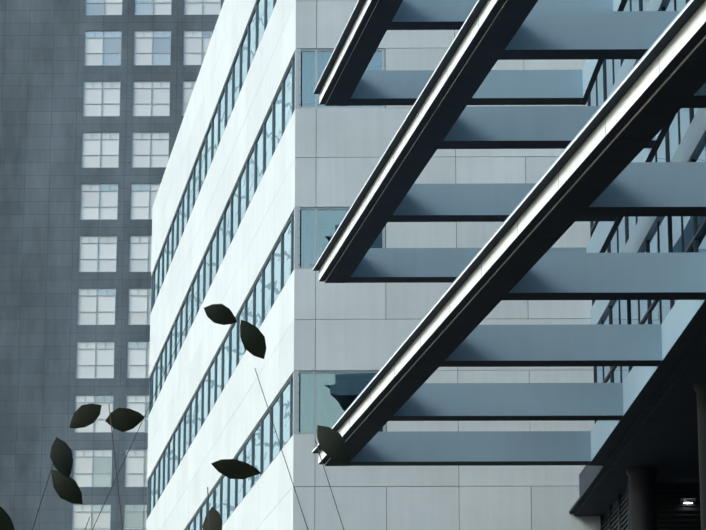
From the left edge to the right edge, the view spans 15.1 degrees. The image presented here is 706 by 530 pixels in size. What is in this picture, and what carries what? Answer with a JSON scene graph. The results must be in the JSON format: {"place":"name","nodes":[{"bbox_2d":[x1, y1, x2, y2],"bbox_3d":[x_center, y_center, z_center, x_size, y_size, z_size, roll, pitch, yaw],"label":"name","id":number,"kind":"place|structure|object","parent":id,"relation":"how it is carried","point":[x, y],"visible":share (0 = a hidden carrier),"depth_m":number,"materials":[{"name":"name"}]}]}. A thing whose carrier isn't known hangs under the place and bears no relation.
{"place":"outdoors","nodes":[
{"label":"outdoors","id":0,"kind":"place"},
{"bbox_2d":[0,304,349,529],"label":"leaf sculpture","id":1,"kind":"object","parent":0,"point":[332,443],"visible":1,"depth_m":5.78,"materials":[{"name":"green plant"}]},
{"label":"ground","id":2,"kind":"structure","parent":0,"visible":0},
{"bbox_2d":[0,0,223,529],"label":"skyscraper","id":3,"kind":"structure","parent":2,"relation":"on","point":[95,96],"depth_m":190.22,"materials":[{"name":"grey concrete"}]},
{"bbox_2d":[146,0,600,529],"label":"white building","id":4,"kind":"structure","parent":2,"relation":"on","point":[272,164],"depth_m":65.11,"materials":[{"name":"grey concrete"}]},
{"bbox_2d":[569,0,705,529],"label":"building wall","id":5,"kind":"structure","parent":2,"relation":"on","point":[661,434],"depth_m":54.30,"materials":[{"name":"black concrete"}]},
{"bbox_2d":[313,0,627,105],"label":"canopy frame","id":6,"kind":"object","parent":5,"relation":"attached to","point":[346,79],"visible":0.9,"depth_m":57.08,"materials":[{"name":"grey metal"}]},
{"bbox_2d":[313,0,679,282],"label":"canopy frame","id":7,"kind":"object","parent":5,"relation":"attached to","point":[441,114],"visible":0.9,"depth_m":47.40,"materials":[{"name":"grey metal"}]},
{"bbox_2d":[312,0,705,465],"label":"canopy frame","id":8,"kind":"object","parent":5,"relation":"attached to","point":[593,170],"visible":0.92,"depth_m":43.61,"materials":[{"name":"grey metal"}]},
{"bbox_2d":[587,0,705,529],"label":"building mullions","id":9,"kind":"object","parent":5,"relation":"attached to","point":[619,515],"visible":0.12,"depth_m":57.55,"materials":[{"name":"black metal"}]},
{"bbox_2d":[589,0,705,382],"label":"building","id":10,"kind":"structure","parent":5,"relation":"in","point":[675,221],"depth_m":53.76,"materials":[{"name":"glass"}]},
{"bbox_2d":[680,498,695,501],"bbox_3d":[7.245,5.088,57.517,0.320,0.060,0.170,0,-14,1],"label":"light fixture","id":11,"kind":"object","parent":5,"relation":"attached to","point":[682,499],"visible":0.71,"depth_m":57.44,"materials":[{"name":"black metal"}]},
{"bbox_2d":[683,499,693,503],"bbox_3d":[7.245,5.115,57.484,0.240,0.070,0.240,0,-14,1],"label":"lamp","id":12,"kind":"object","parent":5,"relation":"attached to","point":[688,501],"visible":0.94,"depth_m":57.40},
{"bbox_2d":[626,467,658,529],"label":"entrance column","id":13,"kind":"structure","parent":2,"relation":"on","point":[643,512],"depth_m":55.77,"materials":[{"name":"black"}]},
{"bbox_2d":[694,381,705,529],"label":"entrance column","id":14,"kind":"structure","parent":2,"relation":"on","point":[700,388],"depth_m":47.21,"materials":[{"name":"black"}]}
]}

